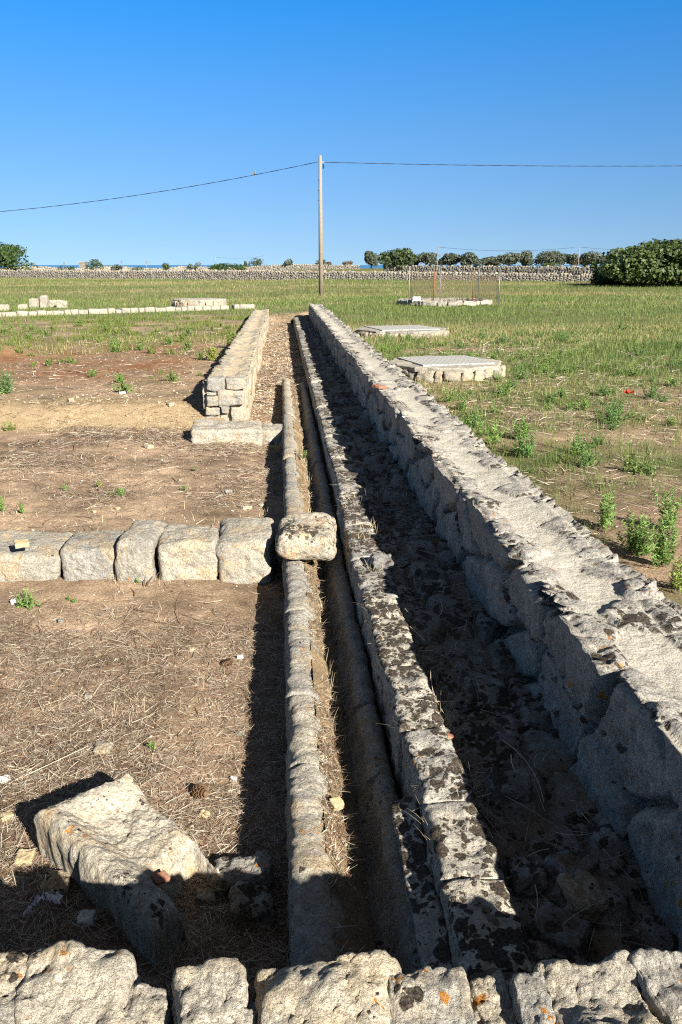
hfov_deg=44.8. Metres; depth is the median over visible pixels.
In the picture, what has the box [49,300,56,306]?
stone block
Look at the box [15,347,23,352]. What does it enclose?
weed
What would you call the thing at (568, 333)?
weed
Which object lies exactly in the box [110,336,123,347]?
weed
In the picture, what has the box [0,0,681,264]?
sky
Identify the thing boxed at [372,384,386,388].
tile sherd
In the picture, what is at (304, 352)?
kerb stone
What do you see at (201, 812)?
stone
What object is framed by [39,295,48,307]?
stone block
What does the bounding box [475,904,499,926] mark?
stone
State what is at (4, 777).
stone
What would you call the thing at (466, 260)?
olive tree
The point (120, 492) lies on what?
weed
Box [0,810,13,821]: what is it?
stone
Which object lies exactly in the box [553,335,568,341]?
weed
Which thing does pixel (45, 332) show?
weed
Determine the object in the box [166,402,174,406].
stone
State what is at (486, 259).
olive tree
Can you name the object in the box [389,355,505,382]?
cistern cover
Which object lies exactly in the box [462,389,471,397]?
weed
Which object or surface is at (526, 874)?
stone
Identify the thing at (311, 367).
kerb stone
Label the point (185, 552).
stone block
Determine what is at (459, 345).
weed
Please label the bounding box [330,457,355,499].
kerb stone
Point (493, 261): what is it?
olive tree
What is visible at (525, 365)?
weed
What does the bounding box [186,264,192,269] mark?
bush
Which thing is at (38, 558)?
stone block
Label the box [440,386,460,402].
weed
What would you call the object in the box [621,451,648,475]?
weed
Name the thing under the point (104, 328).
weed
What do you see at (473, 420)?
weed
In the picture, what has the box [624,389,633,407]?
poppy
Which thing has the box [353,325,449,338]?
cistern cover
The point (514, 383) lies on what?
weed
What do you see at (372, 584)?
kerb stone
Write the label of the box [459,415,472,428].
weed
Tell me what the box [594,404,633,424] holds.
weed
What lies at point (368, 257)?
olive tree
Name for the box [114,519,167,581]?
stone block
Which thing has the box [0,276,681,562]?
field grass
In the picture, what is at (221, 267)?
hedge
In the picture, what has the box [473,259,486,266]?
bush
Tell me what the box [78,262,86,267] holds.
hut
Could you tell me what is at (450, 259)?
olive tree
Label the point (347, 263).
bush
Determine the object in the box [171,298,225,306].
cistern cover
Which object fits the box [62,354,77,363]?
weed
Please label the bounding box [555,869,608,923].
stone
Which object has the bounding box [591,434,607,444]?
weed
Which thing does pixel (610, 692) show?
rubble wall
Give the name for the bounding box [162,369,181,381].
weed
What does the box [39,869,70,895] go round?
stone
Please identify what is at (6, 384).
weed
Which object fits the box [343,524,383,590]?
kerb stone
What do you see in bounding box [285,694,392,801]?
gutter stone
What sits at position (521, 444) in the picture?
weed
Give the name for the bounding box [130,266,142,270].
bush
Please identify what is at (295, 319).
kerb stone
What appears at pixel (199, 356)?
weed
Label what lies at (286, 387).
gutter stone
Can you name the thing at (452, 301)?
well ring
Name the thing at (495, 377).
weed
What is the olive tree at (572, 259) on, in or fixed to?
on the ground at (202, 596)
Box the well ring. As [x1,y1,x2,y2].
[397,297,491,306]
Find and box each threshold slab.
[190,418,263,445]
[261,422,282,444]
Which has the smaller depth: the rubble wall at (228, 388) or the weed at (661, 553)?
the weed at (661, 553)
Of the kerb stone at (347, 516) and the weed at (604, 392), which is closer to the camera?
the kerb stone at (347, 516)
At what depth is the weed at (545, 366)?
14.47 m
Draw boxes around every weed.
[0,369,15,393]
[0,497,7,511]
[3,420,16,430]
[14,585,41,609]
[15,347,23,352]
[17,500,24,513]
[21,331,33,339]
[25,320,36,331]
[29,361,36,366]
[40,327,52,335]
[44,356,52,365]
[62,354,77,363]
[73,316,83,325]
[88,369,96,376]
[101,319,111,330]
[106,341,123,351]
[107,487,125,495]
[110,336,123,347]
[112,327,120,333]
[112,373,124,382]
[112,376,135,391]
[134,336,144,349]
[145,343,156,353]
[146,741,155,749]
[162,335,174,344]
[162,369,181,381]
[166,348,174,354]
[176,335,184,341]
[180,338,193,349]
[182,324,192,334]
[194,349,206,359]
[205,346,221,360]
[223,329,243,345]
[378,333,394,342]
[379,343,387,352]
[400,332,417,340]
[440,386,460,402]
[451,337,469,348]
[457,395,466,409]
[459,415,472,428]
[461,408,484,429]
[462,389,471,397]
[474,420,488,436]
[478,330,489,338]
[483,417,505,444]
[486,353,497,358]
[486,399,503,412]
[491,371,502,381]
[491,391,503,397]
[494,332,510,343]
[495,378,511,394]
[506,354,515,361]
[508,424,535,457]
[509,376,518,387]
[511,415,532,437]
[513,361,534,370]
[514,364,531,378]
[519,349,529,357]
[535,358,551,369]
[541,365,549,372]
[543,387,557,401]
[543,400,553,411]
[544,351,557,364]
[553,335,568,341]
[557,385,565,397]
[558,329,570,339]
[563,428,600,454]
[564,400,577,410]
[569,433,580,455]
[570,336,579,343]
[573,394,588,409]
[577,444,602,468]
[591,380,619,396]
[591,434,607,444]
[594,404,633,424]
[596,405,626,421]
[597,484,616,531]
[603,399,622,415]
[605,418,623,430]
[606,396,624,413]
[616,509,674,557]
[617,321,628,330]
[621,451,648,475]
[626,362,643,376]
[626,410,638,419]
[634,344,647,355]
[640,381,666,399]
[642,460,656,475]
[642,515,678,568]
[653,487,681,529]
[656,389,671,401]
[664,376,677,386]
[666,413,678,425]
[667,359,676,365]
[668,554,681,593]
[674,358,681,368]
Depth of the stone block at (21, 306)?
41.90 m
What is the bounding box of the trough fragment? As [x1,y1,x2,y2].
[32,773,219,974]
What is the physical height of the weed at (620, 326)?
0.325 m
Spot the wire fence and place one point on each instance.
(474, 295)
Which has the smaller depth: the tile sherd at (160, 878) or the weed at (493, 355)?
the tile sherd at (160, 878)
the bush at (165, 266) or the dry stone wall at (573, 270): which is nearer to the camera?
the dry stone wall at (573, 270)
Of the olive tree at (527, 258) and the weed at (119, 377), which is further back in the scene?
the olive tree at (527, 258)
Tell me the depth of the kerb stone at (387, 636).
4.44 m
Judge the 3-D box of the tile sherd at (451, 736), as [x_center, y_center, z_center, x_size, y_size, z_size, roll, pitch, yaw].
[0.453,0.935,3.437,0.041,0.030,0.034,-4,17,-12]
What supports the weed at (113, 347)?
on the ground at (202, 596)
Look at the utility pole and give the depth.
54.82 m
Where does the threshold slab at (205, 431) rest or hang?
on the ground at (202, 596)
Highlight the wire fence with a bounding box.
[408,266,500,304]
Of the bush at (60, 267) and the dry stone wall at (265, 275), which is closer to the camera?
the dry stone wall at (265, 275)
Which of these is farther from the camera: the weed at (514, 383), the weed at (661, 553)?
the weed at (514, 383)
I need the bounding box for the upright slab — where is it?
[391,797,453,968]
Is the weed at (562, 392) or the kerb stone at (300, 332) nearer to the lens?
the weed at (562, 392)
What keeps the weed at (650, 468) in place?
on the ground at (202, 596)
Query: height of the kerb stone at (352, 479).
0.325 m
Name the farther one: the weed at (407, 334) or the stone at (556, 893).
the weed at (407, 334)
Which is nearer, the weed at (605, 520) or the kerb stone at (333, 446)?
the weed at (605, 520)
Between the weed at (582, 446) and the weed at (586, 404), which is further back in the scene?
the weed at (586, 404)
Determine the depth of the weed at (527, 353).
16.92 m
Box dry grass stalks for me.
[0,349,625,1002]
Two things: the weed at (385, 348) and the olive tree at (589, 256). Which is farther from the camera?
the olive tree at (589, 256)
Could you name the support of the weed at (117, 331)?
on the ground at (202, 596)
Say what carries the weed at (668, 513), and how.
on the ground at (202, 596)
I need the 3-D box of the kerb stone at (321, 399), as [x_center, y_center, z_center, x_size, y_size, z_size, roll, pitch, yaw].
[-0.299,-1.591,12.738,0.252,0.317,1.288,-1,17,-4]
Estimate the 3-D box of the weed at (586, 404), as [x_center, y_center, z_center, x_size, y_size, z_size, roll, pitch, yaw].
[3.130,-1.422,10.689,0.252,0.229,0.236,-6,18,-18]
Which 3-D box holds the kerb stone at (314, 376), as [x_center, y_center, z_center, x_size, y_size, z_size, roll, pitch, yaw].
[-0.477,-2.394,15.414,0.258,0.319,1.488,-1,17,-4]
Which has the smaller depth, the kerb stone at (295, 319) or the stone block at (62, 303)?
the kerb stone at (295, 319)
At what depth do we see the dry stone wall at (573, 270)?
127.15 m
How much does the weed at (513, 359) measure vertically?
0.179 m
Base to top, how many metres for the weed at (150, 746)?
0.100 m
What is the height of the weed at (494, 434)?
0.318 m
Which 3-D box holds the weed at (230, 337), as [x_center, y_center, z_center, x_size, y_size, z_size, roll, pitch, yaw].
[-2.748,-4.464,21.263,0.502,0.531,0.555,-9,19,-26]
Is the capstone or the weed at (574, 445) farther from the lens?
the weed at (574, 445)
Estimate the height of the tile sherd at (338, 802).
0.048 m
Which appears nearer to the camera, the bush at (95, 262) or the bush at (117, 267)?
the bush at (95, 262)
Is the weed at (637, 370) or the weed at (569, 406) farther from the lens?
the weed at (637, 370)
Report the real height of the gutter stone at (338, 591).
0.353 m
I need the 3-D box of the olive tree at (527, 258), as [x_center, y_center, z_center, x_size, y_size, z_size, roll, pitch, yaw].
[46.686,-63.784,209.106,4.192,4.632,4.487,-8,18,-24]
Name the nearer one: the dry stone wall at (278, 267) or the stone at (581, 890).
the stone at (581, 890)
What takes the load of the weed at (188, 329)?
on the ground at (202, 596)
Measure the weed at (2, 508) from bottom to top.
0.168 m
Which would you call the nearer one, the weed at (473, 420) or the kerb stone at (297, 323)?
the weed at (473, 420)
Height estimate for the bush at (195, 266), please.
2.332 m
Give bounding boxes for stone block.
[0,304,9,310]
[0,529,72,581]
[17,304,27,308]
[29,298,39,307]
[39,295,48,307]
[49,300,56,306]
[56,299,67,307]
[60,530,124,580]
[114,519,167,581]
[157,524,219,580]
[215,517,277,584]
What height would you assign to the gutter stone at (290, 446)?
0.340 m
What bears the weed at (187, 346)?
on the ground at (202, 596)
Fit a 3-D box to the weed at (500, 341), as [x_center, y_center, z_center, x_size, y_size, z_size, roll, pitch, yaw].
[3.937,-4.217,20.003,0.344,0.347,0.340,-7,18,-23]
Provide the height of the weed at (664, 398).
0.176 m
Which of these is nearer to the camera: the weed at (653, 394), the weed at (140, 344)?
the weed at (653, 394)
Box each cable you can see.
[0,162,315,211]
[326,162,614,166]
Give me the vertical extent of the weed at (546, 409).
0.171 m
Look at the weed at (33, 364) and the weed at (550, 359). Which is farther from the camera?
the weed at (33, 364)
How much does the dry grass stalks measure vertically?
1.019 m
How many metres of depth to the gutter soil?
3.64 m
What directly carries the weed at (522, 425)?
on the ground at (202, 596)
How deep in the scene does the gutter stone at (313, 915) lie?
2.95 m
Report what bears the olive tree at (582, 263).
on the ground at (202, 596)
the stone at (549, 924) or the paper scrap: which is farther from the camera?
the paper scrap
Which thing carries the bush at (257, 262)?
on the ground at (202, 596)
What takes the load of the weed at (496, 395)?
on the ground at (202, 596)
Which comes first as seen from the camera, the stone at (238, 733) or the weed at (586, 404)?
the stone at (238, 733)
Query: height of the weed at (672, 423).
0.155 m
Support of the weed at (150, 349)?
on the ground at (202, 596)
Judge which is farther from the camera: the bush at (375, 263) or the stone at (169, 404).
the bush at (375, 263)
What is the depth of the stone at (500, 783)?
3.13 m
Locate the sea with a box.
[2,265,589,268]
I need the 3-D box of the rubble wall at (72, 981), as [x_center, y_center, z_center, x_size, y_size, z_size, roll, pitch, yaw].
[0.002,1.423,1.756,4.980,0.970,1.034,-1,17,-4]
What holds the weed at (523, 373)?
on the ground at (202, 596)
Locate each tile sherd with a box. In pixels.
[151,870,169,885]
[328,796,343,810]
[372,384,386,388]
[446,733,454,740]
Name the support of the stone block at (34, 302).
on the ground at (202, 596)
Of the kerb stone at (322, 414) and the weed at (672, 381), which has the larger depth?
the weed at (672, 381)
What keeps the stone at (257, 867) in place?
on the ground at (202, 596)
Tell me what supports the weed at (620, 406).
on the ground at (202, 596)
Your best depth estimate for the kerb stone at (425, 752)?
3.23 m
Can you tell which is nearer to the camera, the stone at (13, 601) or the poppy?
the stone at (13, 601)
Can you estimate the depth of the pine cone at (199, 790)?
3.60 m
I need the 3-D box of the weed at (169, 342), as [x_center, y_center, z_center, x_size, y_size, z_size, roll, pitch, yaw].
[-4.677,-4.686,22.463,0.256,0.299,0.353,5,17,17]
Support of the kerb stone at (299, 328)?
on the ground at (202, 596)
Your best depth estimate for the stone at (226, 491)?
8.49 m
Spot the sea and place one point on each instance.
(160, 266)
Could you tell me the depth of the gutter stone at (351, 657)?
4.58 m
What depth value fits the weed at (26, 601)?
5.58 m
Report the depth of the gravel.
6.75 m
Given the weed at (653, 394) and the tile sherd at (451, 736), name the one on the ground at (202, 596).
the weed at (653, 394)
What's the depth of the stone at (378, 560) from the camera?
5.52 m
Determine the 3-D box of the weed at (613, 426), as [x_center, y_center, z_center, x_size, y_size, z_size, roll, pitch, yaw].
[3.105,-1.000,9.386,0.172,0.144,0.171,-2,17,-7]
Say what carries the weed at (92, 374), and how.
on the ground at (202, 596)
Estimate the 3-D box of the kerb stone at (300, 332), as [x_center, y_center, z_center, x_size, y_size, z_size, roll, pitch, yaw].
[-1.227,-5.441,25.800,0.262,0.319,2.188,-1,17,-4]
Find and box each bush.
[56,265,68,269]
[85,259,103,269]
[111,264,122,270]
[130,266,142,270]
[162,262,169,269]
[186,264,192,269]
[193,262,200,269]
[248,258,262,266]
[282,259,292,265]
[342,261,352,264]
[372,260,380,266]
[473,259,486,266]
[540,262,558,266]
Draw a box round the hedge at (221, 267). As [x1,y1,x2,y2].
[208,262,248,270]
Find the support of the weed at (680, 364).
on the ground at (202, 596)
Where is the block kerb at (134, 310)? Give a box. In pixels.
[0,304,254,316]
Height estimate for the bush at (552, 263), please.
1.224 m
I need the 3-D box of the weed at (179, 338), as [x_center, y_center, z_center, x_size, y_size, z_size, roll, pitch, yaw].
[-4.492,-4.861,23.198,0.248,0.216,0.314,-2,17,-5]
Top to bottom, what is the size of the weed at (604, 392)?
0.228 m
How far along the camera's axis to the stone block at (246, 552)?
6.11 m
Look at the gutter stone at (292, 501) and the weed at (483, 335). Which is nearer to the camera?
the gutter stone at (292, 501)
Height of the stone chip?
0.049 m
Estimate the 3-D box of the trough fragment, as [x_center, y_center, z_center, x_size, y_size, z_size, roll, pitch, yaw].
[-0.744,1.369,3.100,0.825,0.430,0.436,16,23,43]
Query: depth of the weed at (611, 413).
9.86 m
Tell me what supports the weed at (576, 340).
on the ground at (202, 596)
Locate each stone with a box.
[0,774,10,783]
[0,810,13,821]
[10,598,16,604]
[14,848,36,866]
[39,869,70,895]
[77,909,97,928]
[84,693,91,698]
[93,740,113,755]
[143,443,153,448]
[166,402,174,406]
[194,887,215,906]
[198,809,210,818]
[212,850,274,896]
[222,489,232,493]
[228,880,275,932]
[235,730,244,736]
[237,504,251,509]
[282,378,308,403]
[282,395,313,425]
[282,413,317,451]
[282,437,321,472]
[282,531,356,636]
[283,457,336,523]
[283,609,375,727]
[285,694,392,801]
[285,763,421,974]
[293,317,300,327]
[294,321,301,332]
[296,326,302,337]
[297,330,305,340]
[298,336,307,350]
[300,342,310,358]
[301,349,312,367]
[304,356,316,375]
[306,363,318,384]
[308,371,322,395]
[310,383,326,407]
[312,393,330,424]
[317,407,334,439]
[320,420,342,457]
[324,436,349,481]
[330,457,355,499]
[333,470,363,510]
[336,493,371,557]
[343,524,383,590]
[350,558,400,633]
[362,596,421,719]
[369,553,393,571]
[383,665,444,787]
[401,727,476,821]
[411,296,420,302]
[422,801,505,897]
[440,877,535,982]
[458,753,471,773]
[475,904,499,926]
[484,767,531,806]
[506,856,547,896]
[526,901,590,956]
[543,845,599,882]
[549,882,566,906]
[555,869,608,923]
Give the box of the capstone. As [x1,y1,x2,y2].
[275,512,336,560]
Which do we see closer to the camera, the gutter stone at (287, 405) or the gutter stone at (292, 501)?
the gutter stone at (292, 501)
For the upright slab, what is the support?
on the ground at (202, 596)
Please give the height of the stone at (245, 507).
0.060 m
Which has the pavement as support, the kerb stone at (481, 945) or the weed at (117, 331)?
the kerb stone at (481, 945)
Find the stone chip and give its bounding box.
[14,539,29,548]
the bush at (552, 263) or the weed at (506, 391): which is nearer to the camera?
the weed at (506, 391)
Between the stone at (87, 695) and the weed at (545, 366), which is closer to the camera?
the stone at (87, 695)
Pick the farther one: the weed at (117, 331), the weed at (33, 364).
the weed at (117, 331)
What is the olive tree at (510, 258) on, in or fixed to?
on the ground at (202, 596)
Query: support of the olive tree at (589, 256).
on the ground at (202, 596)
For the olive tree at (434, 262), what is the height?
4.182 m
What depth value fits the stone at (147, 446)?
10.61 m
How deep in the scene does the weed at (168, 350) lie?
19.91 m
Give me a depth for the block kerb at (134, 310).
38.85 m
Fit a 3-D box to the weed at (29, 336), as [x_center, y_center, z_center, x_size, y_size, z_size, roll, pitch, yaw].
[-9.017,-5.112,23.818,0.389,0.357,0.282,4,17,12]
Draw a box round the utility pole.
[318,155,323,295]
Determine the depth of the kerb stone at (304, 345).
21.54 m
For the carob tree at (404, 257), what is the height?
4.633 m
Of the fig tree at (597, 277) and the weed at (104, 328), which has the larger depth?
the fig tree at (597, 277)
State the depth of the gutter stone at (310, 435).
11.13 m
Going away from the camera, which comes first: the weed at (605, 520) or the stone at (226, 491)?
the weed at (605, 520)
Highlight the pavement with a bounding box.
[297,315,678,964]
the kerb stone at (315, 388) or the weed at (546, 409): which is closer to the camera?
the weed at (546, 409)
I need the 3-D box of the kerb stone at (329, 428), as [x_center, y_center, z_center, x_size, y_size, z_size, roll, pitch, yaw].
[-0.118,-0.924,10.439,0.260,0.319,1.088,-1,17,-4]
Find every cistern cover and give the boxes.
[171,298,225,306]
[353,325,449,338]
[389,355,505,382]
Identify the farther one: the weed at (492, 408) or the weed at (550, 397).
the weed at (550, 397)
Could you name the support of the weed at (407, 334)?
on the ground at (202, 596)
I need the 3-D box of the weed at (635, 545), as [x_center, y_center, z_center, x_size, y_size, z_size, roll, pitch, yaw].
[1.971,0.128,5.327,0.391,0.320,0.243,-1,17,-4]
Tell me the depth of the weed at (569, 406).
10.65 m
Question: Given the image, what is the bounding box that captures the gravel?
[0,314,678,961]
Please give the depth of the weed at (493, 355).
16.67 m
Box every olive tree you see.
[364,250,380,268]
[417,252,435,265]
[429,253,440,264]
[438,252,460,265]
[460,252,477,265]
[481,256,492,265]
[488,257,501,265]
[496,252,521,265]
[519,251,532,265]
[533,250,566,265]
[566,253,581,265]
[577,257,588,266]
[581,250,606,264]
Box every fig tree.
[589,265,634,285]
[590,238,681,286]
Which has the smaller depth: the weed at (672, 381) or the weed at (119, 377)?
the weed at (672, 381)
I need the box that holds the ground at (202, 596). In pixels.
[0,268,681,1003]
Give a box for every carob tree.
[0,242,37,270]
[377,248,416,268]
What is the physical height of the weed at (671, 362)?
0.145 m
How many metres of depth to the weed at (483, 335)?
21.25 m
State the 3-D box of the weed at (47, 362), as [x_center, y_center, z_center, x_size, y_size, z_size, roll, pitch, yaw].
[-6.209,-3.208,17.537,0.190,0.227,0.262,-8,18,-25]
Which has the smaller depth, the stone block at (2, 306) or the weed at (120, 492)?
the weed at (120, 492)
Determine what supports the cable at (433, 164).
attached to the utility pole
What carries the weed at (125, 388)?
on the ground at (202, 596)
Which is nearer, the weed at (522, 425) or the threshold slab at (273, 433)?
the weed at (522, 425)
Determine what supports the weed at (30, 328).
on the ground at (202, 596)
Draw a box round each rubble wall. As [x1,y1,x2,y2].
[0,939,681,1023]
[202,309,268,421]
[308,303,681,951]
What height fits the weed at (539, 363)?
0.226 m
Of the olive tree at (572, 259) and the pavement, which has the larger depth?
the olive tree at (572, 259)
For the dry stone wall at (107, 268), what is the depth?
188.85 m
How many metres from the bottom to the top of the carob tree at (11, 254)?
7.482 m
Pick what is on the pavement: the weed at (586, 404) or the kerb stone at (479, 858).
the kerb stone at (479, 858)
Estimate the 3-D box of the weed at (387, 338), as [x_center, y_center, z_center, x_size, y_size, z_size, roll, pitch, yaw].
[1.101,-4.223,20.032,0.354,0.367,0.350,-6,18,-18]
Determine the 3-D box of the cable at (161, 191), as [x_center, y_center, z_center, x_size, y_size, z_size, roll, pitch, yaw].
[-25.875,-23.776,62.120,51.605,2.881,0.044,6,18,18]
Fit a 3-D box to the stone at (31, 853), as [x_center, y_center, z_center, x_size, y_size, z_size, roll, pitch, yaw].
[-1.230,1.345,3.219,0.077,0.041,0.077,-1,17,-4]
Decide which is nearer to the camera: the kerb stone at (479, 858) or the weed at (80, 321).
the kerb stone at (479, 858)
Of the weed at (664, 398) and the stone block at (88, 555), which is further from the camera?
the weed at (664, 398)
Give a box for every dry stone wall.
[0,266,215,270]
[0,269,593,281]
[229,264,359,271]
[383,265,598,275]
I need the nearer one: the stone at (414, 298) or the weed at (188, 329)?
the weed at (188, 329)
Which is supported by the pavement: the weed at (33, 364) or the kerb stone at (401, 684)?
the kerb stone at (401, 684)
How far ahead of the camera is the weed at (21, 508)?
7.71 m
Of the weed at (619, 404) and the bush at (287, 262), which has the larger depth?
the bush at (287, 262)
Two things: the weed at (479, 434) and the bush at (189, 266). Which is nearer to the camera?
the weed at (479, 434)
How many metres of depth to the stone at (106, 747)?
3.93 m
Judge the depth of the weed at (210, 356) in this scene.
18.35 m
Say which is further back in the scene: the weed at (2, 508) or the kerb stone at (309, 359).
the kerb stone at (309, 359)
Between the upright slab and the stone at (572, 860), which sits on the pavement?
the stone at (572, 860)
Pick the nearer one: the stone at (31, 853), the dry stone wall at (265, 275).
the stone at (31, 853)
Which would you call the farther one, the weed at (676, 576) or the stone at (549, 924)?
the weed at (676, 576)
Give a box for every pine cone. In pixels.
[190,783,208,799]
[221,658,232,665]
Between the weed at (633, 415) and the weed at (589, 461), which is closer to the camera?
the weed at (589, 461)
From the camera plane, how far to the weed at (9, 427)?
11.75 m
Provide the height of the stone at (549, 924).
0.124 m
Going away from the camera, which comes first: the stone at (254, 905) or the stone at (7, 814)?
the stone at (254, 905)
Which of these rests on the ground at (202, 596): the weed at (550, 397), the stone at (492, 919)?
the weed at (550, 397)
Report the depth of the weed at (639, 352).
17.32 m
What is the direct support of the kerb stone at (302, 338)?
on the ground at (202, 596)
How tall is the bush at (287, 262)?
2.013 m
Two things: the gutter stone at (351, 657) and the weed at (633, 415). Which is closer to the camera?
the gutter stone at (351, 657)
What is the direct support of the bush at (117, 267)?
on the ground at (202, 596)
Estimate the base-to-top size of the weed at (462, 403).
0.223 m
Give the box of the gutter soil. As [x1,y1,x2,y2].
[290,381,375,955]
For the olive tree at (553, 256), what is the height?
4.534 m
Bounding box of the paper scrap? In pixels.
[23,889,62,917]

